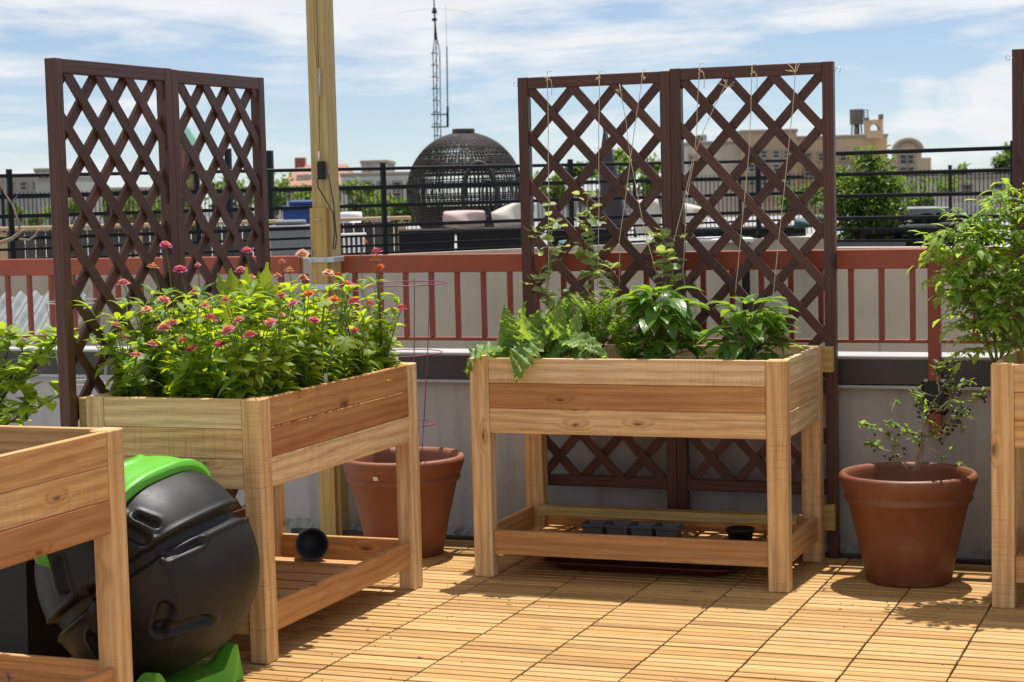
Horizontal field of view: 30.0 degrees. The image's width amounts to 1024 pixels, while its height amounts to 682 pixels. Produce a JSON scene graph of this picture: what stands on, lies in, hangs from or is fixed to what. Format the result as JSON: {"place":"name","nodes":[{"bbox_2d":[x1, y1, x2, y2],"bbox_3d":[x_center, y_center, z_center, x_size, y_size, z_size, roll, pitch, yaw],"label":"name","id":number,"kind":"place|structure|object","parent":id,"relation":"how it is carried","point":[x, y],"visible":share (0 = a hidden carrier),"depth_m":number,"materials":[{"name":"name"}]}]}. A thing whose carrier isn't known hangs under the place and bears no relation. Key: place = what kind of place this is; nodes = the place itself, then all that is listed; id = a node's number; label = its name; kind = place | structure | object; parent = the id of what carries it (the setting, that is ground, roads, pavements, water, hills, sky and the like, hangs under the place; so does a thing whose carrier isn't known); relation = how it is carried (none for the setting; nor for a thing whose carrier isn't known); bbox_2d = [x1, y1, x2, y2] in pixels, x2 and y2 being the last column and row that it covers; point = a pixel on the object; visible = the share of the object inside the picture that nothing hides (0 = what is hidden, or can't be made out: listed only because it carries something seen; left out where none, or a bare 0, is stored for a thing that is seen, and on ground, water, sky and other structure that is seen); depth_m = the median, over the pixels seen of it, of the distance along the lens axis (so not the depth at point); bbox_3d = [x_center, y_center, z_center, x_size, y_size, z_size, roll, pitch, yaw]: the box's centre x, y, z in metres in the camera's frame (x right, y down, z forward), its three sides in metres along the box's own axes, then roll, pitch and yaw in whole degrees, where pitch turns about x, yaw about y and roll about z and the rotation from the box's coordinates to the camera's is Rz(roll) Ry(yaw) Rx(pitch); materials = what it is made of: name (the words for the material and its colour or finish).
{"place":"outdoors","nodes":[
{"label":"outdoors","id":0,"kind":"place"},
{"bbox_2d":[0,285,92,351],"bbox_3d":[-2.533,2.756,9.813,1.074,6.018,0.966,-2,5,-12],"label":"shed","id":1,"kind":"structure","parent":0,"point":[20,310],"depth_m":9.71,"materials":[{"name":"white metal"}]},
{"bbox_2d":[0,176,103,234],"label":"apartment building","id":2,"kind":"structure","parent":0,"point":[21,185],"depth_m":170.04,"materials":[{"name":"beige concrete"}]},
{"bbox_2d":[281,157,354,218],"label":"pitched house","id":3,"kind":"structure","parent":0,"point":[305,177],"depth_m":131.38,"materials":[{"name":"pink concrete"}]},
{"bbox_2d":[203,204,536,228],"bbox_3d":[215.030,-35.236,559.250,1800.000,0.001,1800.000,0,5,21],"label":"ground","id":4,"kind":"structure","parent":0,"point":[535,212],"depth_m":1217.25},
{"bbox_2d":[5,197,79,231],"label":"city tree","id":5,"kind":"object","parent":4,"relation":"on","point":[47,211],"visible":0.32,"depth_m":59.91,"materials":[{"name":"green plant"}]},
{"bbox_2d":[33,168,70,233],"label":"apartment building","id":6,"kind":"structure","parent":4,"relation":"on","point":[42,184],"depth_m":164.92,"materials":[{"name":"grey concrete"}]},
{"bbox_2d":[253,172,311,218],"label":"city tree","id":7,"kind":"object","parent":4,"relation":"on","point":[285,181],"visible":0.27,"depth_m":59.93,"materials":[{"name":"green plant"}]},
{"bbox_2d":[339,177,395,223],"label":"city tree","id":8,"kind":"object","parent":4,"relation":"on","point":[363,198],"visible":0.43,"depth_m":61.73,"materials":[{"name":"green plant"}]},
{"bbox_2d":[0,236,844,355],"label":"neighbour wall","id":9,"kind":"structure","parent":4,"relation":"on","point":[470,286],"depth_m":11.90,"materials":[{"name":"paint"}]},
{"bbox_2d":[0,156,804,258],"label":"rail fence","id":10,"kind":"object","parent":9,"relation":"on","point":[12,249],"visible":0.44,"depth_m":11.74,"materials":[{"name":"black metal"}]},
{"bbox_2d":[395,0,461,201],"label":"antenna mast","id":11,"kind":"object","parent":4,"relation":"on","point":[434,12],"visible":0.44,"depth_m":89.62,"materials":[{"name":"black metal"}]},
{"bbox_2d":[591,147,638,214],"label":"city tree","id":12,"kind":"object","parent":4,"relation":"on","point":[619,153],"visible":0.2,"depth_m":71.93,"materials":[{"name":"green plant"}]},
{"bbox_2d":[684,140,738,216],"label":"apartment building","id":13,"kind":"structure","parent":4,"relation":"on","point":[727,150],"depth_m":119.95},
{"bbox_2d":[774,179,822,214],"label":"city tree","id":14,"kind":"object","parent":4,"relation":"on","point":[784,201],"visible":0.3,"depth_m":67.70,"materials":[{"name":"green plant"}]},
{"bbox_2d":[797,134,887,214],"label":"apartment building","id":15,"kind":"structure","parent":4,"relation":"on","point":[814,152],"depth_m":121.83,"materials":[{"name":"beige brick"}]},
{"bbox_2d":[849,109,867,134],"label":"water tower","id":16,"kind":"structure","parent":15,"relation":"on","point":[856,118],"depth_m":123.75,"materials":[{"name":"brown wood"}]},
{"bbox_2d":[864,114,882,138],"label":"roof belfry","id":17,"kind":"object","parent":15,"relation":"on","point":[877,133],"visible":0.99,"depth_m":120.87,"materials":[{"name":"beige brick"}]},
{"bbox_2d":[878,137,930,174],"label":"apartment building","id":18,"kind":"structure","parent":4,"relation":"on","point":[908,161],"depth_m":111.87,"materials":[{"name":"concrete"}]},
{"bbox_2d":[837,246,1012,359],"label":"neighbour wall","id":19,"kind":"structure","parent":4,"relation":"on","point":[897,300],"depth_m":9.94,"materials":[{"name":"paint"}]},
{"bbox_2d":[836,140,1012,245],"bbox_3d":[2.419,-0.739,9.691,1.776,0.548,0.029,2,6,34],"label":"rail fence","id":20,"kind":"object","parent":19,"relation":"on","point":[951,171],"visible":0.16,"depth_m":9.90,"materials":[{"name":"black metal"}]},
{"bbox_2d":[901,166,969,206],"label":"city tree","id":21,"kind":"object","parent":4,"relation":"on","point":[926,188],"visible":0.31,"depth_m":60.05,"materials":[{"name":"green plant"}]},
{"bbox_2d":[901,174,1009,209],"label":"apartment building","id":22,"kind":"structure","parent":4,"relation":"on","point":[977,183],"depth_m":70.02,"materials":[{"name":"beige concrete"}]},
{"bbox_2d":[934,195,997,214],"bbox_3d":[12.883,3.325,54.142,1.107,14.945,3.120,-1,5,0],"label":"apartment building","id":23,"kind":"structure","parent":4,"relation":"on","point":[964,204],"depth_m":52.08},
{"bbox_2d":[340,171,425,223],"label":"apartment building","id":24,"kind":"structure","parent":0,"point":[396,178],"depth_m":104.94,"materials":[{"name":"grey concrete"}]},
{"bbox_2d":[407,128,519,235],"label":"wicker dome","id":25,"kind":"structure","parent":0,"point":[494,151],"depth_m":21.57,"materials":[{"name":"black wicker"}]},
{"bbox_2d":[0,0,1023,208],"label":"sky","id":26,"kind":"structure","parent":0,"point":[938,73],"materials":[{"name":"blue"}]},
{"bbox_2d":[24,210,1010,257],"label":"roof terrace floor","id":27,"kind":"structure","parent":0,"point":[638,238],"depth_m":47.99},
{"bbox_2d":[0,216,410,258],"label":"slat fence","id":28,"kind":"object","parent":27,"relation":"on","point":[20,254],"visible":0.2,"depth_m":15.93,"materials":[{"name":"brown wood"}]},
{"bbox_2d":[266,150,275,224],"bbox_3d":[-2.264,-1.033,18.030,0.054,1.528,0.054,0,5,21],"label":"steel post","id":29,"kind":"object","parent":27,"relation":"on","point":[270,181],"visible":0.36,"depth_m":17.97,"materials":[{"name":"black metal"}]},
{"bbox_2d":[269,219,310,257],"bbox_3d":[-1.617,-0.427,14.049,0.310,0.930,0.320,-1,5,0],"label":"air conditioning unit","id":30,"kind":"object","parent":27,"relation":"on","point":[290,234],"visible":0.2,"depth_m":13.90,"materials":[{"name":"grey plastic"}]},
{"bbox_2d":[280,200,341,223],"bbox_3d":[-1.521,-0.548,14.643,0.440,1.070,0.450,-1,5,0],"label":"wheelie bin","id":31,"kind":"object","parent":27,"relation":"on","point":[296,214],"visible":0.16,"depth_m":14.42,"materials":[{"name":"blue plastic"}]},
{"bbox_2d":[399,228,453,253],"bbox_3d":[-0.639,-0.485,14.830,0.418,0.790,0.750,-1,5,0],"label":"wicker sofa","id":32,"kind":"object","parent":27,"relation":"on","point":[425,238],"visible":0.13,"depth_m":14.43,"materials":[{"name":"black wicker"}]},
{"bbox_2d":[457,226,520,250],"bbox_3d":[-0.122,-0.498,14.830,0.577,0.790,0.750,-1,5,0],"label":"wicker sofa","id":33,"kind":"object","parent":27,"relation":"on","point":[488,235],"visible":0.09,"depth_m":14.43,"materials":[{"name":"black wicker"}]},
{"bbox_2d":[443,210,485,226],"bbox_3d":[-0.364,-0.932,14.550,0.326,0.130,0.165,-2,5,-12],"label":"cushion","id":34,"kind":"object","parent":33,"relation":"on","point":[464,215],"visible":0.79,"depth_m":14.50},
{"bbox_2d":[491,203,534,226],"bbox_3d":[0.011,-0.951,14.600,0.327,0.274,0.196,-3,5,-22],"label":"cushion","id":35,"kind":"object","parent":33,"relation":"on","point":[511,211],"visible":0.51,"depth_m":14.53,"materials":[{"name":"beige fabric"}]},
{"bbox_2d":[0,165,1009,248],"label":"picket fence","id":36,"kind":"object","parent":27,"relation":"on","point":[3,212],"visible":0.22,"depth_m":40.01,"materials":[{"name":"black metal"}]},
{"bbox_2d":[547,227,618,246],"bbox_3d":[0.580,-0.517,15.031,0.601,0.760,0.750,-1,5,0],"label":"wicker sofa","id":37,"kind":"object","parent":27,"relation":"on","point":[562,232],"depth_m":14.63,"materials":[{"name":"black wicker"}]},
{"bbox_2d":[600,129,627,238],"bbox_3d":[0.819,-0.919,15.214,0.210,1.603,0.204,-3,5,-23],"label":"folded parasol","id":38,"kind":"object","parent":27,"relation":"on","point":[614,207],"visible":0.16,"depth_m":15.13,"materials":[{"name":"grey fabric"}]},
{"bbox_2d":[693,225,805,237],"bbox_3d":[1.746,-0.489,14.332,0.821,0.760,0.750,-1,5,0],"label":"wicker sofa","id":39,"kind":"object","parent":27,"relation":"on","point":[765,232],"visible":0.02,"depth_m":13.93,"materials":[{"name":"black wicker"}]},
{"bbox_2d":[635,199,660,232],"bbox_3d":[0.992,-0.912,14.000,0.208,0.263,0.179,-1,5,0],"label":"cushion","id":40,"kind":"object","parent":39,"relation":"on","point":[653,207],"visible":0.33,"depth_m":13.95,"materials":[{"name":"beige fabric"}]},
{"bbox_2d":[811,138,917,239],"bbox_3d":[2.259,-0.612,12.246,0.764,1.400,0.679,0,5,21],"label":"leafy bush","id":41,"kind":"object","parent":27,"relation":"on","point":[883,206],"visible":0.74,"depth_m":12.08,"materials":[{"name":"green plant"}]},
{"bbox_2d":[837,242,905,246],"bbox_3d":[2.244,-0.268,12.062,0.500,0.740,0.500,0,5,21],"label":"planter tub","id":42,"kind":"object","parent":27,"relation":"on","point":[870,244],"visible":0.17,"depth_m":11.81,"materials":[{"name":"stone"}]},
{"bbox_2d":[856,215,949,245],"bbox_3d":[2.490,-0.364,12.303,0.588,0.880,0.565,-1,5,0],"label":"wicker chair","id":43,"kind":"object","parent":27,"relation":"on","point":[919,223],"visible":0.16,"depth_m":12.01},
{"bbox_2d":[896,206,948,238],"bbox_3d":[2.668,-0.422,12.654,0.361,0.930,0.500,-1,5,0],"label":"terrace table","id":44,"kind":"object","parent":27,"relation":"on","point":[927,210],"visible":0.22,"depth_m":12.37,"materials":[{"name":"grey plastic"}]},
{"bbox_2d":[901,213,989,246],"bbox_3d":[2.817,-0.396,12.603,0.588,0.880,0.565,-1,5,0],"label":"wicker chair","id":45,"kind":"object","parent":27,"relation":"on","point":[932,221],"visible":0.05,"depth_m":12.32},
{"bbox_2d":[537,189,661,220],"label":"apartment building","id":46,"kind":"structure","parent":0,"point":[577,207],"depth_m":90.09,"materials":[{"name":"beige concrete"}]},
{"bbox_2d":[727,129,797,215],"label":"apartment building","id":47,"kind":"structure","parent":0,"point":[775,148],"depth_m":117.85,"materials":[{"name":"beige brick"}]},
{"label":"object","id":48,"kind":"structure","parent":0,"visible":0},
{"bbox_2d":[0,559,71,657],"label":"storage tub","id":49,"kind":"object","parent":48,"relation":"on","point":[25,628],"visible":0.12,"depth_m":5.96,"materials":[{"name":"black plastic"}]},
{"bbox_2d":[0,321,78,425],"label":"apple sapling","id":50,"kind":"object","parent":48,"relation":"on","point":[17,375],"visible":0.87,"depth_m":6.45,"materials":[{"name":"green plant"}]},
{"bbox_2d":[306,0,349,535],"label":"wooden post","id":51,"kind":"object","parent":48,"relation":"on","point":[334,500],"visible":0.62,"depth_m":8.15,"materials":[{"name":"brown wood"}]},
{"bbox_2d":[317,161,336,249],"bbox_3d":[-0.785,-0.577,8.122,0.093,0.376,0.034,0,5,21],"label":"power adapter","id":52,"kind":"object","parent":51,"relation":"attached to","point":[321,170],"visible":1,"depth_m":8.11,"materials":[{"name":"black plastic"}]},
{"bbox_2d":[0,345,1006,559],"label":"parapet wall","id":53,"kind":"structure","parent":48,"relation":"on","point":[873,387],"depth_m":7.81,"materials":[{"name":"paint"}]},
{"bbox_2d":[0,245,1011,435],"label":"railing","id":54,"kind":"object","parent":53,"relation":"on","point":[851,260],"visible":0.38,"depth_m":7.96,"materials":[{"name":"metal"}]},
{"bbox_2d":[291,528,991,564],"bbox_3d":[1.323,0.871,7.502,4.900,0.070,0.030,0,5,21],"label":"edge board","id":55,"kind":"object","parent":48,"relation":"on","point":[842,555],"visible":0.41,"depth_m":7.50,"materials":[{"name":"brown wood"}]},
{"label":"deck underlay","id":56,"kind":"structure","parent":48,"relation":"on","visible":0},
{"bbox_2d":[70,535,1023,681],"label":"deck","id":57,"kind":"structure","parent":56,"relation":"on","point":[625,626],"depth_m":6.36,"materials":[{"name":"brown wood"}]},
{"bbox_2d":[0,425,132,681],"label":"raised planter","id":58,"kind":"object","parent":57,"relation":"on","point":[61,488],"visible":1,"depth_m":5.23,"materials":[{"name":"brown wood"}]},
{"bbox_2d":[34,455,259,681],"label":"compost tumbler","id":59,"kind":"object","parent":57,"relation":"on","point":[193,564],"visible":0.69,"depth_m":5.53,"materials":[{"name":"black plastic"}]},
{"bbox_2d":[44,58,270,517],"bbox_3d":[-1.184,0.000,6.795,0.076,1.929,1.393,0,5,21],"label":"lattice trellis","id":60,"kind":"object","parent":57,"relation":"on","point":[168,126],"visible":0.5,"depth_m":6.58,"materials":[{"name":"brown wood"}]},
{"bbox_2d":[86,362,422,664],"bbox_3d":[-0.857,0.548,6.660,0.634,0.842,1.220,0,5,21],"label":"raised planter","id":61,"kind":"object","parent":57,"relation":"on","point":[260,451],"visible":0.61,"depth_m":6.25,"materials":[{"name":"brown wood"}]},
{"bbox_2d":[260,282,339,390],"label":"zinnia plant","id":62,"kind":"object","parent":61,"relation":"in","point":[301,366],"visible":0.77,"depth_m":6.38,"materials":[{"name":"green plant"}]},
{"bbox_2d":[295,528,328,560],"bbox_3d":[-0.759,0.757,7.186,0.124,0.124,0.115,-3,5,-13],"label":"ball","id":63,"kind":"object","parent":61,"relation":"on","point":[311,544],"visible":1,"depth_m":7.22,"materials":[{"name":"plastic"}]},
{"bbox_2d":[322,269,391,380],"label":"zinnia plant","id":64,"kind":"object","parent":61,"relation":"in","point":[365,354],"visible":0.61,"depth_m":6.81,"materials":[{"name":"green plant"}]},
{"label":"soil","id":65,"kind":"object","parent":61,"relation":"in","visible":0},
{"bbox_2d":[73,297,166,396],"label":"zinnia plant","id":66,"kind":"object","parent":65,"relation":"on","point":[126,373],"visible":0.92,"depth_m":6.20,"materials":[{"name":"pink plant"}]},
{"bbox_2d":[108,279,177,396],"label":"zinnia plant","id":67,"kind":"object","parent":65,"relation":"on","point":[155,388],"visible":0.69,"depth_m":6.36,"materials":[{"name":"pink plant"}]},
{"bbox_2d":[144,241,206,397],"bbox_3d":[-1.116,-0.063,6.562,0.283,0.567,0.256,0,5,21],"label":"zinnia plant","id":68,"kind":"object","parent":65,"relation":"on","point":[166,245],"visible":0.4,"depth_m":6.56,"materials":[{"name":"green plant"}]},
{"bbox_2d":[152,283,227,397],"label":"zinnia plant","id":69,"kind":"object","parent":65,"relation":"on","point":[187,382],"visible":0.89,"depth_m":6.12,"materials":[{"name":"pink plant"}]},
{"bbox_2d":[171,262,240,389],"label":"zinnia plant","id":70,"kind":"object","parent":65,"relation":"on","point":[179,268],"visible":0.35,"depth_m":6.69,"materials":[{"name":"green plant"}]},
{"bbox_2d":[166,296,256,398],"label":"zinnia plant","id":71,"kind":"object","parent":65,"relation":"on","point":[215,354],"visible":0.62,"depth_m":6.25,"materials":[{"name":"green plant"}]},
{"bbox_2d":[200,281,270,398],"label":"zinnia plant","id":72,"kind":"object","parent":65,"relation":"on","point":[252,306],"visible":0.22,"depth_m":6.46,"materials":[{"name":"green plant"}]},
{"bbox_2d":[203,287,289,398],"bbox_3d":[-0.838,0.048,6.077,0.252,0.434,0.267,-1,5,9],"label":"zinnia plant","id":73,"kind":"object","parent":65,"relation":"on","point":[244,381],"visible":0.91,"depth_m":6.05,"materials":[{"name":"green plant"}]},
{"bbox_2d":[216,262,285,392],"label":"chicory plant","id":74,"kind":"object","parent":65,"relation":"on","point":[264,277],"visible":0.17,"depth_m":6.58,"materials":[{"name":"green plant"}]},
{"bbox_2d":[228,291,310,410],"bbox_3d":[-0.816,0.052,6.142,0.288,0.434,0.386,0,5,21],"label":"zinnia plant","id":75,"kind":"object","parent":65,"relation":"on","point":[277,366],"visible":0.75,"depth_m":6.18,"materials":[{"name":"green plant"}]},
{"bbox_2d":[273,249,311,378],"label":"zinnia plant","id":76,"kind":"object","parent":65,"relation":"on","point":[302,253],"visible":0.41,"depth_m":6.88,"materials":[{"name":"pink plant"}]},
{"bbox_2d":[250,281,357,384],"bbox_3d":[-0.705,0.007,6.500,0.378,0.427,0.125,1,5,29],"label":"squash plant","id":77,"kind":"object","parent":65,"relation":"on","point":[344,343],"visible":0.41,"depth_m":6.45,"materials":[{"name":"green plant"}]},
{"bbox_2d":[287,283,359,384],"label":"zinnia plant","id":78,"kind":"object","parent":65,"relation":"on","point":[329,350],"visible":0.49,"depth_m":6.53,"materials":[{"name":"green plant"}]},
{"bbox_2d":[286,272,374,381],"bbox_3d":[-0.630,-0.021,6.699,0.330,0.432,0.195,1,5,29],"label":"zinnia plant","id":79,"kind":"object","parent":65,"relation":"on","point":[343,290],"visible":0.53,"depth_m":6.69,"materials":[{"name":"green plant"}]},
{"bbox_2d":[354,248,407,370],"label":"zinnia plant","id":80,"kind":"object","parent":65,"relation":"on","point":[381,335],"visible":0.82,"depth_m":6.97,"materials":[{"name":"green plant"}]},
{"bbox_2d":[342,446,464,557],"bbox_3d":[-0.440,0.665,7.800,0.504,0.405,0.504,0,5,21],"label":"terracotta pot","id":81,"kind":"object","parent":57,"relation":"on","point":[371,481],"visible":0.68,"depth_m":7.65,"materials":[{"name":"ceramic"}]},
{"bbox_2d":[349,279,447,462],"bbox_3d":[-0.453,0.158,7.758,0.404,0.803,0.404,0,5,21],"label":"tomato cage","id":82,"kind":"object","parent":81,"relation":"on","point":[414,349],"visible":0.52,"depth_m":7.68,"materials":[{"name":"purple metal"}]},
{"bbox_2d":[544,557,739,576],"bbox_3d":[0.532,0.855,7.421,0.770,0.034,0.390,0,5,21],"label":"boot tray","id":83,"kind":"object","parent":57,"relation":"on","point":[643,567],"visible":0.48,"depth_m":7.34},
{"bbox_2d":[469,344,824,592],"bbox_3d":[0.530,0.458,7.340,1.220,0.842,0.634,0,5,21],"label":"raised planter","id":84,"kind":"object","parent":57,"relation":"on","point":[776,404],"visible":0.85,"depth_m":7.08,"materials":[{"name":"brown wood"}]},
{"bbox_2d":[580,519,610,533],"bbox_3d":[0.327,0.739,7.457,0.096,0.065,0.096,0,5,21],"label":"seedling pot","id":85,"kind":"object","parent":84,"relation":"on","point":[591,526],"visible":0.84,"depth_m":7.42,"materials":[{"name":"plastic"}]},
{"bbox_2d":[604,520,634,534],"bbox_3d":[0.420,0.740,7.422,0.096,0.065,0.096,0,5,21],"label":"seedling pot","id":86,"kind":"object","parent":84,"relation":"on","point":[615,527],"visible":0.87,"depth_m":7.39,"materials":[{"name":"plastic"}]},
{"bbox_2d":[629,521,659,536],"bbox_3d":[0.513,0.740,7.386,0.096,0.065,0.096,0,5,21],"label":"seedling pot","id":87,"kind":"object","parent":84,"relation":"on","point":[639,528],"visible":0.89,"depth_m":7.35,"materials":[{"name":"plastic"}]},
{"bbox_2d":[537,504,799,525],"bbox_3d":[0.601,0.680,7.471,1.051,0.036,0.060,0,5,21],"label":"timber batten","id":88,"kind":"object","parent":84,"relation":"on","point":[656,514],"visible":1,"depth_m":7.46,"materials":[{"name":"brown wood"}]},
{"bbox_2d":[654,522,684,537],"bbox_3d":[0.606,0.741,7.350,0.096,0.065,0.096,0,5,21],"label":"seedling pot","id":89,"kind":"object","parent":84,"relation":"on","point":[663,529],"visible":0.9,"depth_m":7.32,"materials":[{"name":"plastic"}]},
{"bbox_2d":[726,525,754,540],"bbox_3d":[0.867,0.742,7.239,0.108,0.067,0.108,0,5,21],"label":"nursery pot","id":90,"kind":"object","parent":84,"relation":"on","point":[740,532],"visible":0.79,"depth_m":7.20,"materials":[{"name":"black plastic"}]},
{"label":"soil","id":91,"kind":"object","parent":84,"relation":"in","visible":0},
{"bbox_2d":[464,294,608,382],"bbox_3d":[0.118,-0.010,7.225,0.575,0.317,0.344,0,5,21],"label":"kale plant","id":92,"kind":"object","parent":91,"relation":"on","point":[523,340],"visible":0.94,"depth_m":7.22,"materials":[{"name":"green plant"}]},
{"bbox_2d":[520,201,570,316],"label":"pea vine","id":93,"kind":"object","parent":91,"relation":"on","point":[549,302],"visible":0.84,"depth_m":7.54,"materials":[{"name":"green plant"}]},
{"bbox_2d":[568,190,621,357],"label":"pea vine","id":94,"kind":"object","parent":91,"relation":"on","point":[579,252],"visible":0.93,"depth_m":7.50,"materials":[{"name":"green plant"}]},
{"bbox_2d":[570,290,626,358],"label":"carrot plant","id":95,"kind":"object","parent":91,"relation":"on","point":[602,336],"visible":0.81,"depth_m":7.32,"materials":[{"name":"green plant"}]},
{"bbox_2d":[607,319,650,358],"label":"carrot plant","id":96,"kind":"object","parent":91,"relation":"on","point":[628,349],"visible":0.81,"depth_m":7.13,"materials":[{"name":"green plant"}]},
{"bbox_2d":[609,284,711,358],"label":"pepper plant","id":97,"kind":"object","parent":91,"relation":"on","point":[677,309],"visible":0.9,"depth_m":7.11,"materials":[{"name":"green plant"}]},
{"bbox_2d":[636,227,690,358],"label":"pea vine","id":98,"kind":"object","parent":91,"relation":"on","point":[663,233],"visible":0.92,"depth_m":7.39,"materials":[{"name":"green plant"}]},
{"bbox_2d":[694,294,803,359],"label":"pepper plant","id":99,"kind":"object","parent":91,"relation":"on","point":[752,334],"visible":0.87,"depth_m":7.02,"materials":[{"name":"green plant"}]},
{"bbox_2d":[513,61,840,557],"bbox_3d":[0.650,-0.115,7.630,1.348,1.932,0.084,0,5,21],"label":"lattice trellis","id":100,"kind":"object","parent":57,"relation":"on","point":[671,133],"visible":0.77,"depth_m":7.58,"materials":[{"name":"brown wood"}]},
{"bbox_2d":[838,462,978,588],"bbox_3d":[1.459,0.680,7.022,0.504,0.405,0.504,0,5,21],"label":"terracotta pot","id":101,"kind":"object","parent":57,"relation":"on","point":[908,527],"visible":0.98,"depth_m":6.87,"materials":[{"name":"ceramic"}]},
{"bbox_2d":[858,353,990,474],"bbox_3d":[1.510,0.267,6.961,0.502,0.451,0.167,0,5,16],"label":"blueberry bush","id":102,"kind":"object","parent":101,"relation":"in","point":[922,435],"visible":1,"depth_m":6.95,"materials":[{"name":"green plant"}]},
{"bbox_2d":[991,348,1023,608],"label":"raised planter","id":103,"kind":"object","parent":57,"relation":"on","point":[1007,448],"visible":0.96,"depth_m":6.51,"materials":[{"name":"brown wood"}]},
{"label":"soil","id":104,"kind":"object","parent":103,"relation":"in","visible":0},
{"bbox_2d":[906,178,1023,374],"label":"tomato plant","id":105,"kind":"object","parent":104,"relation":"on","point":[1000,289],"visible":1,"depth_m":6.71,"materials":[{"name":"green plant"}]},
{"bbox_2d":[1006,49,1023,347],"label":"lattice trellis","id":106,"kind":"object","parent":57,"relation":"on","point":[1017,118],"visible":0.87,"depth_m":7.10,"materials":[{"name":"brown wood"}]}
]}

